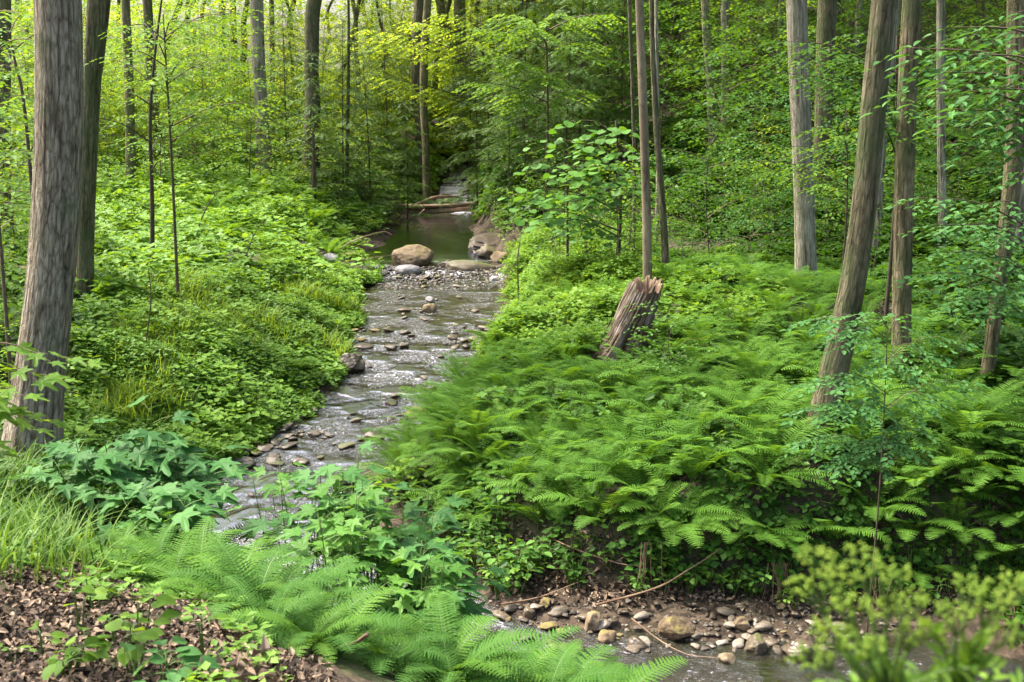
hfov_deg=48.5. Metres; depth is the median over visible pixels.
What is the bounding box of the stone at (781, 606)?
[776,602,785,609]
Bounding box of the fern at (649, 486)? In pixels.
[583,431,684,495]
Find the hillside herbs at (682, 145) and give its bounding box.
[572,52,1023,251]
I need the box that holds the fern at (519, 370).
[478,352,573,381]
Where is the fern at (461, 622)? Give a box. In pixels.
[335,594,492,678]
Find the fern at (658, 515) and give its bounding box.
[601,481,686,532]
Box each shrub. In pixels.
[0,167,29,248]
[0,228,27,340]
[0,230,27,303]
[0,238,77,362]
[0,321,90,426]
[12,109,32,180]
[97,92,146,161]
[97,96,157,179]
[98,87,174,165]
[98,100,124,160]
[102,104,164,146]
[120,84,222,161]
[120,116,194,177]
[143,91,199,152]
[153,104,240,174]
[154,108,229,162]
[165,88,221,145]
[167,115,221,160]
[175,121,250,182]
[179,86,254,156]
[182,95,246,146]
[208,122,297,194]
[209,94,281,160]
[211,89,282,141]
[228,116,305,175]
[235,104,299,143]
[239,108,301,168]
[248,83,323,161]
[249,91,301,150]
[249,111,301,156]
[267,104,353,173]
[270,125,352,189]
[272,100,338,146]
[278,80,368,151]
[278,88,335,136]
[292,81,367,136]
[318,176,361,224]
[319,129,409,216]
[322,126,377,171]
[328,126,385,163]
[333,108,386,152]
[340,150,383,196]
[349,136,385,172]
[355,171,406,218]
[356,209,380,239]
[362,143,400,189]
[365,107,399,148]
[371,125,401,158]
[372,113,409,142]
[372,169,404,201]
[391,105,416,139]
[463,89,536,145]
[467,103,571,191]
[469,167,511,204]
[471,92,543,159]
[477,200,498,222]
[480,206,505,231]
[489,185,529,225]
[491,102,567,173]
[491,212,527,246]
[492,87,555,138]
[495,200,607,273]
[502,153,573,215]
[505,151,562,200]
[507,99,563,154]
[509,164,579,229]
[511,209,598,269]
[520,103,576,157]
[521,224,587,281]
[531,104,617,181]
[536,138,604,196]
[540,179,618,242]
[549,156,613,218]
[550,91,603,144]
[551,149,604,206]
[551,161,683,272]
[551,194,633,258]
[556,185,614,242]
[572,103,622,150]
[582,181,641,225]
[585,96,648,162]
[587,221,632,257]
[588,56,651,117]
[588,206,658,262]
[595,89,636,131]
[597,164,670,241]
[598,134,666,202]
[601,199,669,253]
[603,223,653,254]
[611,167,668,217]
[623,300,719,385]
[647,79,706,134]
[651,182,702,232]
[651,220,710,255]
[653,184,727,256]
[653,214,718,259]
[669,141,775,236]
[687,276,757,336]
[694,161,749,203]
[699,201,760,256]
[703,150,833,254]
[704,89,757,138]
[707,214,792,268]
[713,114,752,147]
[724,148,793,211]
[727,148,791,220]
[730,161,820,237]
[736,136,779,172]
[737,195,793,242]
[739,115,812,190]
[745,98,790,149]
[753,77,813,131]
[757,95,813,143]
[766,123,849,198]
[766,201,846,267]
[782,182,851,251]
[813,121,858,168]
[814,148,915,229]
[820,161,886,224]
[822,177,942,277]
[831,108,859,175]
[833,67,861,130]
[873,330,958,394]
[880,180,956,254]
[884,136,935,197]
[886,109,934,173]
[887,146,968,214]
[890,53,949,114]
[894,88,998,163]
[914,115,1002,206]
[914,174,972,230]
[914,215,1022,315]
[915,288,1007,374]
[916,112,966,156]
[917,58,1005,148]
[918,51,997,114]
[918,60,961,116]
[947,104,1001,153]
[948,85,1005,169]
[951,185,997,223]
[952,167,1002,239]
[953,61,989,103]
[968,150,1003,184]
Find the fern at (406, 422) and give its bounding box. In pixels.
[378,410,427,440]
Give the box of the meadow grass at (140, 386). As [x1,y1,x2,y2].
[69,254,378,427]
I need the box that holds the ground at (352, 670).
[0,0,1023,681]
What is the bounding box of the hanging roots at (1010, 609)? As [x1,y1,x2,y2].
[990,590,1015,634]
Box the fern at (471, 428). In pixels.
[432,385,530,440]
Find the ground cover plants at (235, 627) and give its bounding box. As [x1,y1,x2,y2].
[5,529,291,681]
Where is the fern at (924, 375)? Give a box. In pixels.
[908,366,951,393]
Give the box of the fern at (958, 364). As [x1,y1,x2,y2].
[908,332,982,373]
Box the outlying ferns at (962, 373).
[859,305,1023,489]
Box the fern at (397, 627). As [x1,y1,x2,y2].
[370,611,413,670]
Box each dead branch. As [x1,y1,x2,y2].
[193,189,219,239]
[246,215,269,256]
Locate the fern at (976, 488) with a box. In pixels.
[934,480,1023,503]
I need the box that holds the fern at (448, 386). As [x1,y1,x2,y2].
[422,372,514,406]
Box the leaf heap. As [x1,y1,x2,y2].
[150,634,331,681]
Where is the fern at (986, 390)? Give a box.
[961,382,1023,407]
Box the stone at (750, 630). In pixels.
[747,627,757,633]
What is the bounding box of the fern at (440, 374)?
[425,367,478,390]
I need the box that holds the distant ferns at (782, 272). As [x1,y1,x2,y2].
[640,251,891,340]
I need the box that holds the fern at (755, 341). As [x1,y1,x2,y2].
[732,333,794,352]
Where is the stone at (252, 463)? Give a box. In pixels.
[239,460,256,468]
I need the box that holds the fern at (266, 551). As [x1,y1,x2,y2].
[177,546,292,569]
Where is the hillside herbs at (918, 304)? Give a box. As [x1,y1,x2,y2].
[642,208,1022,373]
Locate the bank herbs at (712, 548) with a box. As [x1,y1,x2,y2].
[429,452,1011,600]
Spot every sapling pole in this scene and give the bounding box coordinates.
[0,8,33,198]
[99,0,162,268]
[132,262,157,342]
[290,129,316,200]
[499,233,527,299]
[563,150,571,257]
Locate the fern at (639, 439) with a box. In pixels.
[595,413,702,471]
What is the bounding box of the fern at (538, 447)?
[489,413,598,454]
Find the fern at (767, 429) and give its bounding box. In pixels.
[690,412,795,442]
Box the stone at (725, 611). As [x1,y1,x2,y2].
[716,607,735,615]
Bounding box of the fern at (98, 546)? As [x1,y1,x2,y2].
[79,534,190,576]
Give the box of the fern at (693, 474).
[657,449,734,482]
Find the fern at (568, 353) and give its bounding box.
[525,327,606,361]
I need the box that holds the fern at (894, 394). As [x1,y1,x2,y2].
[819,382,909,428]
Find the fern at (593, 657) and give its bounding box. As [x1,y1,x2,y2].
[505,643,655,681]
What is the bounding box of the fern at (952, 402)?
[854,388,981,437]
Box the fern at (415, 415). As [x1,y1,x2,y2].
[397,409,436,432]
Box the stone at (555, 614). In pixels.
[548,611,562,617]
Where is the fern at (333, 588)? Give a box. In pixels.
[206,575,360,637]
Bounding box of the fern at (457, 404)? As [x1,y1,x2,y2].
[438,394,507,418]
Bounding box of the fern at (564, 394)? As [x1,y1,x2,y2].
[531,381,607,403]
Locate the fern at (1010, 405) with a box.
[983,390,1023,421]
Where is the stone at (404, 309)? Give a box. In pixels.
[397,307,410,311]
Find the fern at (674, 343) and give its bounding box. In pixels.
[630,334,701,354]
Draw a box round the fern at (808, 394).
[773,374,897,422]
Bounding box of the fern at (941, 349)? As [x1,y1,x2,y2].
[911,334,973,356]
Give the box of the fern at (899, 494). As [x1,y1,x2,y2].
[858,468,924,517]
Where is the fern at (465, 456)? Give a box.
[424,427,509,466]
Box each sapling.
[0,10,83,387]
[0,12,115,276]
[0,27,33,267]
[0,46,33,276]
[0,56,33,236]
[0,114,79,299]
[11,0,33,88]
[11,0,33,114]
[11,0,33,127]
[11,0,33,131]
[11,0,122,149]
[11,1,32,81]
[11,3,33,98]
[11,18,33,111]
[11,25,32,125]
[11,42,33,200]
[11,89,33,144]
[11,95,32,163]
[12,0,32,84]
[13,45,33,141]
[14,38,33,121]
[22,0,143,134]
[27,53,123,178]
[31,91,124,147]
[82,1,146,134]
[82,7,143,82]
[83,0,161,145]
[83,13,285,297]
[83,22,141,148]
[83,46,125,156]
[84,0,139,92]
[84,6,161,101]
[98,16,230,179]
[98,17,181,147]
[100,29,164,154]
[101,13,147,108]
[101,26,142,102]
[101,49,168,151]
[103,0,197,111]
[106,0,207,128]
[107,22,178,128]
[108,15,192,142]
[109,27,218,160]
[110,2,175,94]
[116,0,188,94]
[121,5,202,121]
[121,10,198,122]
[136,0,253,165]
[137,8,241,168]
[144,0,215,96]
[153,4,255,153]
[156,0,270,153]
[160,0,252,116]
[160,24,225,121]
[162,1,265,138]
[170,0,302,149]
[172,0,279,124]
[174,22,241,131]
[184,0,286,120]
[192,1,251,99]
[192,8,319,186]
[196,42,274,162]
[200,24,254,137]
[203,17,249,103]
[230,20,269,93]
[233,0,321,130]
[238,2,303,114]
[239,0,341,135]
[246,23,294,90]
[249,27,321,133]
[251,1,346,100]
[264,0,346,94]
[265,22,322,117]
[266,11,334,88]
[273,0,378,121]
[286,21,374,135]
[319,13,365,94]
[320,24,371,118]
[323,0,412,118]
[324,1,382,94]
[327,0,410,89]
[329,36,394,132]
[330,2,404,94]
[338,13,508,180]
[339,38,410,144]
[340,0,409,72]
[344,0,460,98]
[352,0,409,89]
[353,21,461,147]
[354,0,434,116]
[359,0,410,98]
[359,0,468,135]
[363,0,442,86]
[368,0,410,84]
[370,12,428,96]
[374,2,474,93]
[382,8,428,79]
[383,19,447,111]
[384,0,454,97]
[402,19,473,121]
[404,0,477,112]
[429,0,508,83]
[430,0,517,105]
[438,0,520,102]
[448,0,495,64]
[452,13,627,198]
[453,0,562,85]
[468,6,529,64]
[472,0,543,106]
[481,0,564,59]
[487,1,583,59]
[491,120,669,254]
[507,3,579,71]
[529,0,613,69]
[565,0,683,90]
[567,0,715,155]
[583,0,716,102]
[585,0,703,80]
[587,0,742,145]
[597,4,650,79]
[612,0,665,70]
[617,0,720,60]
[617,1,742,118]
[620,0,718,89]
[622,25,821,254]
[634,0,782,117]
[647,0,717,53]
[647,0,774,161]
[662,0,747,35]
[663,45,761,197]
[673,0,812,125]
[675,0,774,77]
[685,0,772,54]
[688,5,786,104]
[696,0,852,134]
[696,89,793,248]
[699,0,782,86]
[699,7,789,175]
[706,0,789,131]
[716,86,814,242]
[719,0,768,37]
[719,108,889,271]
[732,0,852,80]
[732,33,938,336]
[733,0,816,54]
[737,0,859,141]
[749,6,815,54]
[751,62,892,229]
[760,0,895,72]
[765,3,921,130]
[765,27,858,149]
[767,43,856,181]
[772,6,869,61]
[774,310,991,633]
[808,0,869,57]
[810,0,919,124]
[813,90,894,210]
[823,58,949,218]
[832,0,900,140]
[836,0,986,97]
[837,2,959,24]
[839,0,958,80]
[849,94,964,232]
[859,11,1023,193]
[862,0,935,51]
[884,171,1023,398]
[892,25,1005,214]
[899,0,1004,78]
[916,14,1005,181]
[917,41,975,156]
[919,0,1005,59]
[920,0,1003,59]
[921,0,962,13]
[926,0,1003,59]
[934,0,1004,39]
[945,9,1005,118]
[949,0,1006,66]
[965,1,1005,90]
[969,11,1005,157]
[969,78,1005,208]
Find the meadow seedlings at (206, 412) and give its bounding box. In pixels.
[64,252,377,449]
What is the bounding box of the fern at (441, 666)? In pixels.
[387,633,528,681]
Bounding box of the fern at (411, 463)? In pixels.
[395,430,467,466]
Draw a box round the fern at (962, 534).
[914,517,1003,543]
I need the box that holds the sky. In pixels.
[11,0,567,52]
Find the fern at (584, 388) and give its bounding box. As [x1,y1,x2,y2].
[555,381,643,415]
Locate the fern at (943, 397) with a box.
[925,382,1013,410]
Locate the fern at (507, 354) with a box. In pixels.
[482,337,553,359]
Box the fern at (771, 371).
[712,352,804,386]
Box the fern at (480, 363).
[449,346,518,370]
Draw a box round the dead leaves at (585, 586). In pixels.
[470,462,1023,619]
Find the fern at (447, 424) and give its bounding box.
[405,418,466,439]
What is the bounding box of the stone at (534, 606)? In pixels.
[530,603,539,609]
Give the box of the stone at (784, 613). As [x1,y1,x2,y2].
[781,611,789,616]
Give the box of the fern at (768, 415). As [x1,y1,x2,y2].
[695,385,827,426]
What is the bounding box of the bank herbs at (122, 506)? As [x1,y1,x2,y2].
[53,448,241,608]
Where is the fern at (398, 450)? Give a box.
[357,431,419,465]
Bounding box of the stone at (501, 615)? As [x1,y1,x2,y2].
[492,610,511,620]
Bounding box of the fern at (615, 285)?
[598,277,632,293]
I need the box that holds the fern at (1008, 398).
[977,389,1023,413]
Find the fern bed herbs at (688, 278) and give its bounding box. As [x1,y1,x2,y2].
[632,242,797,342]
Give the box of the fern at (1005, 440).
[956,414,1023,447]
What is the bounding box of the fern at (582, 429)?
[552,422,616,458]
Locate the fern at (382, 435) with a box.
[361,414,429,454]
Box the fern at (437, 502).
[405,479,482,513]
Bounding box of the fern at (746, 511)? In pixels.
[727,497,807,548]
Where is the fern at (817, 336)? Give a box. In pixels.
[781,324,857,347]
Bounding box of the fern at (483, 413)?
[429,399,523,443]
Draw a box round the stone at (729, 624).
[723,621,734,627]
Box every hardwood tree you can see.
[0,0,12,254]
[0,0,83,471]
[76,0,110,301]
[250,0,271,173]
[302,0,321,179]
[411,0,423,195]
[435,0,468,159]
[701,0,716,146]
[720,0,730,136]
[786,0,817,280]
[804,0,896,435]
[813,0,836,212]
[852,0,863,103]
[872,0,900,252]
[891,0,921,369]
[980,0,1023,383]
[1015,168,1023,247]
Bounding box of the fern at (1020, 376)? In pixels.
[1007,367,1023,378]
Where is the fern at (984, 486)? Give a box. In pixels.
[934,470,1009,499]
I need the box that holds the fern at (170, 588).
[128,516,279,604]
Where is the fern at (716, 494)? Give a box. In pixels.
[672,469,752,529]
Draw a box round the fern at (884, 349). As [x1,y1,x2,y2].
[854,342,943,365]
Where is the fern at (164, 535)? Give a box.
[88,523,223,585]
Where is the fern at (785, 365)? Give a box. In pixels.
[752,335,819,383]
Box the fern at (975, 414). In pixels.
[910,389,1023,445]
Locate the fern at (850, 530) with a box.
[783,496,891,544]
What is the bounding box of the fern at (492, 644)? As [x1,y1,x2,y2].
[357,593,542,681]
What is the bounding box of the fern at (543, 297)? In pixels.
[521,290,577,302]
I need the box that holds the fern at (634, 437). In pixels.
[607,408,697,452]
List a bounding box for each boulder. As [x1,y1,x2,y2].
[291,458,309,464]
[307,430,320,437]
[324,253,338,261]
[339,353,365,372]
[340,466,387,485]
[343,252,360,259]
[353,343,373,349]
[384,399,397,405]
[391,244,433,265]
[394,264,420,274]
[406,406,422,417]
[422,304,436,311]
[426,296,434,303]
[438,259,451,267]
[446,260,495,270]
[468,232,498,252]
[476,246,496,256]
[489,276,499,280]
[490,251,510,261]
[524,604,535,618]
[584,610,600,631]
[598,629,615,643]
[607,617,618,626]
[627,636,648,649]
[658,616,694,640]
[717,652,735,663]
[733,616,749,630]
[744,633,767,654]
[782,638,816,660]
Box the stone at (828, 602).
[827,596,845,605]
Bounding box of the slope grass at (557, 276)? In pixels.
[491,244,598,328]
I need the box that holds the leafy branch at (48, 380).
[0,341,109,458]
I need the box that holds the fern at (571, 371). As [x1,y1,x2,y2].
[526,364,599,388]
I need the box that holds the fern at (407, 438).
[385,427,435,456]
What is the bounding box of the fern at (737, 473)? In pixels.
[707,446,789,491]
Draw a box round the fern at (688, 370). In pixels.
[632,356,719,385]
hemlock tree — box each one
[250,1,329,158]
[273,47,352,199]
[297,18,389,196]
[334,51,417,208]
[350,0,440,172]
[376,97,445,228]
[429,0,510,179]
[430,52,508,224]
[442,0,532,156]
[452,0,567,115]
[454,0,578,161]
[454,43,544,203]
[468,0,592,125]
[493,0,617,139]
[511,0,615,182]
[528,0,652,175]
[531,0,648,89]
[538,0,671,132]
[567,0,667,159]
[588,0,697,105]
[626,0,766,61]
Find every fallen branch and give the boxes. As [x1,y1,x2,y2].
[201,599,221,633]
[339,231,391,248]
[340,632,368,646]
[349,253,402,263]
[415,195,455,204]
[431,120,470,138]
[501,582,576,604]
[550,538,641,566]
[595,550,719,605]
[631,618,716,657]
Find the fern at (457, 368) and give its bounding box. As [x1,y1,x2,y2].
[437,353,477,385]
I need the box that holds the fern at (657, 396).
[617,375,727,400]
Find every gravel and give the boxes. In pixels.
[209,308,392,469]
[239,299,464,482]
[372,266,508,289]
[486,594,905,641]
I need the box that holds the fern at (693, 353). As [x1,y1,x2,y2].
[666,337,739,364]
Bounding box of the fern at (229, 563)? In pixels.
[165,539,269,600]
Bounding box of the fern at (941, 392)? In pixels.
[910,382,994,401]
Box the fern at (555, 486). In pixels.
[531,454,598,512]
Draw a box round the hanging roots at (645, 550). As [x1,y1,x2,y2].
[634,542,674,596]
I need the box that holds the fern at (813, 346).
[764,333,826,359]
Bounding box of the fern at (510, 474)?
[478,453,556,490]
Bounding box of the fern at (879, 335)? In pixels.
[853,331,922,357]
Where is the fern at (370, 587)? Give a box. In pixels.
[282,583,391,650]
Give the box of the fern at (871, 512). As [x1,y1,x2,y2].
[827,473,930,520]
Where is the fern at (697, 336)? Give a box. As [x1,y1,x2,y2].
[668,326,736,345]
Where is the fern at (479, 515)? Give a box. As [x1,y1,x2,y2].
[441,473,513,529]
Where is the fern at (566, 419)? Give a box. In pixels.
[542,405,615,442]
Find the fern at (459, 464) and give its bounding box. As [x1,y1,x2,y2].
[440,451,488,475]
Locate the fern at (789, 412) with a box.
[743,392,821,430]
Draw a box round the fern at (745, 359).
[711,342,797,375]
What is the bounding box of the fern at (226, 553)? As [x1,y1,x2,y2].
[136,544,247,578]
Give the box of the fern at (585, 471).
[553,450,628,485]
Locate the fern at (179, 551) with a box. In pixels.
[90,529,265,599]
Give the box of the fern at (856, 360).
[849,343,913,384]
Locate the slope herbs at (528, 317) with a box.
[465,211,661,374]
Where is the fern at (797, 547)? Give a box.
[736,519,844,553]
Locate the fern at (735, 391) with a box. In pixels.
[706,366,782,399]
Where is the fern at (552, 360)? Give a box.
[533,355,604,375]
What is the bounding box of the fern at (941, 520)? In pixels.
[864,515,964,541]
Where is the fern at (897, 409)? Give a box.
[844,383,939,427]
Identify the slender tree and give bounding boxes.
[14,0,32,91]
[112,0,120,78]
[121,0,136,180]
[142,0,162,160]
[162,0,182,103]
[180,0,195,93]
[185,0,196,87]
[200,0,208,111]
[219,0,225,123]
[229,0,239,122]
[239,0,249,118]
[269,0,274,134]
[283,0,296,75]
[285,0,297,98]
[322,0,332,68]
[338,0,360,117]
[345,0,349,194]
[350,0,360,117]
[361,0,372,85]
[375,0,387,115]
[408,0,413,77]
[420,0,431,204]
[431,0,451,102]
[444,0,454,138]
[467,0,479,70]
[482,0,493,81]
[496,1,503,108]
[562,2,579,104]
[584,0,597,111]
[595,3,607,118]
[627,0,635,253]
[635,0,651,280]
[649,0,668,272]
[654,0,659,250]
[666,0,679,85]
[774,0,782,116]
[775,0,787,53]
[834,0,843,82]
[838,38,848,78]
[936,0,948,247]
[952,0,973,48]
[981,0,997,80]
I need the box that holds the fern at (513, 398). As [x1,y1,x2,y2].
[492,372,592,409]
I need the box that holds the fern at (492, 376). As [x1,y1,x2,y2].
[470,366,545,387]
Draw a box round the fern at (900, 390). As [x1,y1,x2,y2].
[878,386,925,399]
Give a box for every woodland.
[11,0,493,106]
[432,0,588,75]
[502,0,684,69]
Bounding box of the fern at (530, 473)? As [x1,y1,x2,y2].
[487,431,577,486]
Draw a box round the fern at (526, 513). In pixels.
[476,484,568,523]
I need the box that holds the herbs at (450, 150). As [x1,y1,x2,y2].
[11,58,503,157]
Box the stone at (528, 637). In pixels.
[520,634,535,641]
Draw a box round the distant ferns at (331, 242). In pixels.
[96,162,368,267]
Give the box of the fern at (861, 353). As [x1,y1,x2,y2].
[813,327,887,365]
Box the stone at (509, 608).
[503,604,517,612]
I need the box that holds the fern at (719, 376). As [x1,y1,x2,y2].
[674,364,752,384]
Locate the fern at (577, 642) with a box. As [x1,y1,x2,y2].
[559,639,603,681]
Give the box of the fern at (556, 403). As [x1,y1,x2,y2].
[524,388,592,415]
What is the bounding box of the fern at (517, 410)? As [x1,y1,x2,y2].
[467,397,546,434]
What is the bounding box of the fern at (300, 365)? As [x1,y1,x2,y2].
[285,359,323,368]
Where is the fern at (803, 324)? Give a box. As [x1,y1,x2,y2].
[781,320,830,334]
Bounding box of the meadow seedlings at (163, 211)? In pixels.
[15,129,393,295]
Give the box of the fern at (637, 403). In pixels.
[606,384,703,425]
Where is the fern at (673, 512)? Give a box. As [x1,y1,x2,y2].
[630,461,730,538]
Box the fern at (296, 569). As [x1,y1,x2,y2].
[200,557,351,638]
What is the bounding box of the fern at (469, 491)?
[426,458,496,497]
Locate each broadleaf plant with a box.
[0,643,36,662]
[4,417,159,526]
[28,620,67,655]
[42,625,111,679]
[63,585,106,635]
[64,395,209,515]
[73,475,238,550]
[76,577,116,608]
[98,594,182,676]
[98,612,134,641]
[104,443,256,524]
[119,635,220,681]
[180,611,231,655]
[227,461,360,575]
[241,440,400,602]
[273,479,422,625]
[279,472,391,600]
[291,478,432,610]
[311,537,481,631]
[336,481,474,591]
[343,493,476,594]
[355,536,486,652]
[414,541,511,625]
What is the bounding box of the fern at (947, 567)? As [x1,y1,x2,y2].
[890,551,975,586]
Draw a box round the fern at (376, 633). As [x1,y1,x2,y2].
[265,586,415,661]
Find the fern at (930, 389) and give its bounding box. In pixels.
[856,379,939,410]
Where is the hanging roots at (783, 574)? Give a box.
[762,563,792,607]
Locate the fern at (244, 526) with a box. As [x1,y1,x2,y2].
[143,505,252,542]
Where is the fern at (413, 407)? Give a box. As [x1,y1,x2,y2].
[401,405,432,430]
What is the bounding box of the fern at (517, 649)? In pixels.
[391,623,544,681]
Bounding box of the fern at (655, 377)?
[591,359,708,397]
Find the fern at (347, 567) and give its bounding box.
[218,555,368,628]
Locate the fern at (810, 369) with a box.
[781,354,895,391]
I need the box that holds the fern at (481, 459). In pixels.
[436,432,532,465]
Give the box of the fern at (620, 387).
[583,375,666,415]
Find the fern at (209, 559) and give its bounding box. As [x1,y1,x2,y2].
[141,544,239,594]
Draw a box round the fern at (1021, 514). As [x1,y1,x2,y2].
[975,505,1023,525]
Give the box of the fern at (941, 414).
[904,397,976,432]
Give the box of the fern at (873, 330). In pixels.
[820,313,912,342]
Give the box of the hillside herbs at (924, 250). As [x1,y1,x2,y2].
[746,98,1023,329]
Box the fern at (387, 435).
[361,426,420,463]
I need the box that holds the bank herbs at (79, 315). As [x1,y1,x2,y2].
[0,159,115,388]
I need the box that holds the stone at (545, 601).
[540,597,549,608]
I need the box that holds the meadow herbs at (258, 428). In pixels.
[64,260,384,479]
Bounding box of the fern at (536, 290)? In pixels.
[522,282,563,299]
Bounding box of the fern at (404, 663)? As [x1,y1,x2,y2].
[360,591,521,681]
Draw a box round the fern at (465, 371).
[439,356,523,390]
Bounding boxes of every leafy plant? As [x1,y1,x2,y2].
[375,475,408,500]
[376,466,408,496]
[384,457,428,480]
[387,481,413,501]
[389,492,423,519]
[392,474,430,502]
[403,512,446,540]
[408,462,434,487]
[408,479,436,505]
[410,489,448,515]
[411,477,443,505]
[422,479,464,505]
[422,492,451,509]
[434,517,463,541]
[437,522,481,542]
[442,527,480,547]
[446,482,471,497]
[450,505,470,522]
[450,534,478,564]
[454,541,488,574]
[457,513,478,537]
[458,518,484,539]
[459,387,511,413]
[459,513,492,530]
[459,537,487,566]
[465,495,483,520]
[465,537,509,569]
[467,407,510,426]
[469,517,508,542]
[471,529,512,563]
[472,520,509,544]
[472,535,511,557]
[478,383,525,414]
[478,493,515,525]
[478,555,533,590]
[480,566,503,592]
[481,491,531,526]
[482,561,526,599]
[483,541,538,583]
[498,542,551,558]
[498,545,541,583]
[500,559,543,594]
[501,541,533,573]
[503,542,541,578]
[510,535,559,577]
[511,377,537,395]
[512,546,545,563]
[517,483,546,510]
[523,540,555,568]
[527,504,553,529]
[528,392,564,413]
[530,378,576,401]
[534,380,580,406]
[546,405,597,428]
[551,392,596,414]
[551,542,578,569]
[552,546,597,586]
[553,534,583,561]
[553,552,593,580]
[565,528,601,552]
[565,568,594,588]
[569,490,601,521]
[569,505,595,527]
[577,405,610,432]
[587,388,619,405]
[588,536,623,570]
[589,402,626,422]
[590,365,641,398]
[590,508,623,541]
[608,505,637,529]
[617,571,649,595]
[625,514,654,550]
[629,535,676,566]
[634,541,654,563]
[638,535,670,550]
[642,564,685,593]
[644,381,697,418]
[646,529,666,539]
[647,438,680,463]
[648,553,660,563]
[649,553,682,578]
[654,385,681,400]
[654,518,686,540]
[656,512,689,535]
[660,554,683,569]
[667,567,707,593]
[675,385,719,403]
[675,411,723,431]
[679,395,728,412]
[679,567,704,584]
[680,403,727,426]
[688,563,721,588]
[689,392,719,410]
[692,432,725,446]
[696,417,737,440]
[709,432,740,467]
[709,521,720,539]
[711,418,756,445]
[715,568,754,594]
[721,568,748,591]
[722,540,755,567]
[733,565,777,595]
[736,575,756,593]
[739,581,762,597]
[748,562,765,578]
[756,534,799,568]
[756,541,777,563]
[759,567,790,589]
[766,549,803,590]
[771,547,793,563]
[775,586,808,608]
[777,581,805,600]
[783,557,801,575]
[821,582,861,600]
[843,533,867,549]
[858,557,894,580]
[859,576,886,593]
[873,576,911,597]
[873,584,902,601]
[897,541,942,572]
[909,579,951,611]
[920,541,957,570]
[931,568,967,597]
[948,540,984,568]
[962,581,990,596]
[965,577,1000,603]
[977,562,1012,589]
[984,591,1007,611]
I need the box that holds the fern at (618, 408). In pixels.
[591,405,683,435]
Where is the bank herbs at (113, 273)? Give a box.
[0,175,292,392]
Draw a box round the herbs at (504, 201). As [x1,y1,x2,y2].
[465,117,622,233]
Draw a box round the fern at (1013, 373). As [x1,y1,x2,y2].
[998,365,1023,395]
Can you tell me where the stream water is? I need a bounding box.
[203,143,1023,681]
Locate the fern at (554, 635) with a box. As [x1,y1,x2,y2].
[414,625,581,681]
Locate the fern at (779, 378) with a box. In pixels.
[746,373,798,409]
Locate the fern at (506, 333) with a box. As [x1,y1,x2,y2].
[483,326,533,342]
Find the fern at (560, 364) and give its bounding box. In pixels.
[546,354,614,382]
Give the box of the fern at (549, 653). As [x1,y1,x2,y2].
[468,641,592,681]
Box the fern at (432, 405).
[415,381,466,430]
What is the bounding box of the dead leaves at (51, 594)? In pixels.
[0,541,339,681]
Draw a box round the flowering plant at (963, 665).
[784,541,1023,681]
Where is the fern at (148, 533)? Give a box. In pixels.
[117,528,223,562]
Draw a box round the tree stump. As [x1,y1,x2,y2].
[590,275,663,361]
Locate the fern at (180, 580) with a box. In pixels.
[154,539,319,617]
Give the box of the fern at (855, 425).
[825,389,913,442]
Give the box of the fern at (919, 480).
[864,417,972,488]
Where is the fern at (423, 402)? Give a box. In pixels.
[397,386,496,437]
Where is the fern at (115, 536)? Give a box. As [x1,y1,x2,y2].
[69,522,169,566]
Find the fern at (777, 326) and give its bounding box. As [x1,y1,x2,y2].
[757,312,820,335]
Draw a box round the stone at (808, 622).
[805,620,815,625]
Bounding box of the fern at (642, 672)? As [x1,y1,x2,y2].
[513,656,687,681]
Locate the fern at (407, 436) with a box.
[383,422,436,457]
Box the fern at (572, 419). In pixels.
[546,407,615,433]
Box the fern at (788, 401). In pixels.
[767,377,867,418]
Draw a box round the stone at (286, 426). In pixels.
[281,422,292,429]
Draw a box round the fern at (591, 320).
[578,309,610,325]
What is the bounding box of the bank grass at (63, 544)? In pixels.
[0,427,157,590]
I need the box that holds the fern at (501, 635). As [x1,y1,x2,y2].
[464,628,517,647]
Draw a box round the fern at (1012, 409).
[937,396,1022,425]
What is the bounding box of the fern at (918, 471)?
[875,426,957,495]
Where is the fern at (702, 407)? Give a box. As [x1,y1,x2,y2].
[670,384,741,416]
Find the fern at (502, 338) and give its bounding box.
[494,329,540,350]
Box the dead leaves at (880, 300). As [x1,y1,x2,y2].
[665,177,1023,376]
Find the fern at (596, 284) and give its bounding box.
[578,277,618,292]
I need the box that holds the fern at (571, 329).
[525,325,597,355]
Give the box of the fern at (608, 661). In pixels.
[536,647,629,676]
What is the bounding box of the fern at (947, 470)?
[892,433,1004,487]
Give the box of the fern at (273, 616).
[229,592,375,665]
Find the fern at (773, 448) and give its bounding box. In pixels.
[708,412,847,459]
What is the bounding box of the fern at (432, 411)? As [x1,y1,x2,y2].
[415,395,459,430]
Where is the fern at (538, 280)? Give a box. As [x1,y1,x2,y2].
[528,275,554,289]
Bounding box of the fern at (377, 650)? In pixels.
[285,609,453,674]
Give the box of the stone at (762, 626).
[754,621,771,630]
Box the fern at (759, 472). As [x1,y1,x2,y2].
[716,424,837,489]
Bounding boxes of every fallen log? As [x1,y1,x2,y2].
[380,78,412,117]
[387,201,475,208]
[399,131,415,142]
[402,207,470,213]
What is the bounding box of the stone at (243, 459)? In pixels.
[231,456,253,462]
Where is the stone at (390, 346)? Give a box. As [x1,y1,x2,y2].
[384,344,397,349]
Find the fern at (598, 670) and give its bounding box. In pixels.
[469,643,635,681]
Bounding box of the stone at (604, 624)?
[593,620,610,630]
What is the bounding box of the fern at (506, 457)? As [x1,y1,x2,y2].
[487,446,535,478]
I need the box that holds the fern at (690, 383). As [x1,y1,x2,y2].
[643,370,768,401]
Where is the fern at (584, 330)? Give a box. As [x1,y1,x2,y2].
[552,322,610,352]
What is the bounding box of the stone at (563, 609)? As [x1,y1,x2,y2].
[551,606,568,612]
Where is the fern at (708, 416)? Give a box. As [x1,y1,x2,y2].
[658,404,744,435]

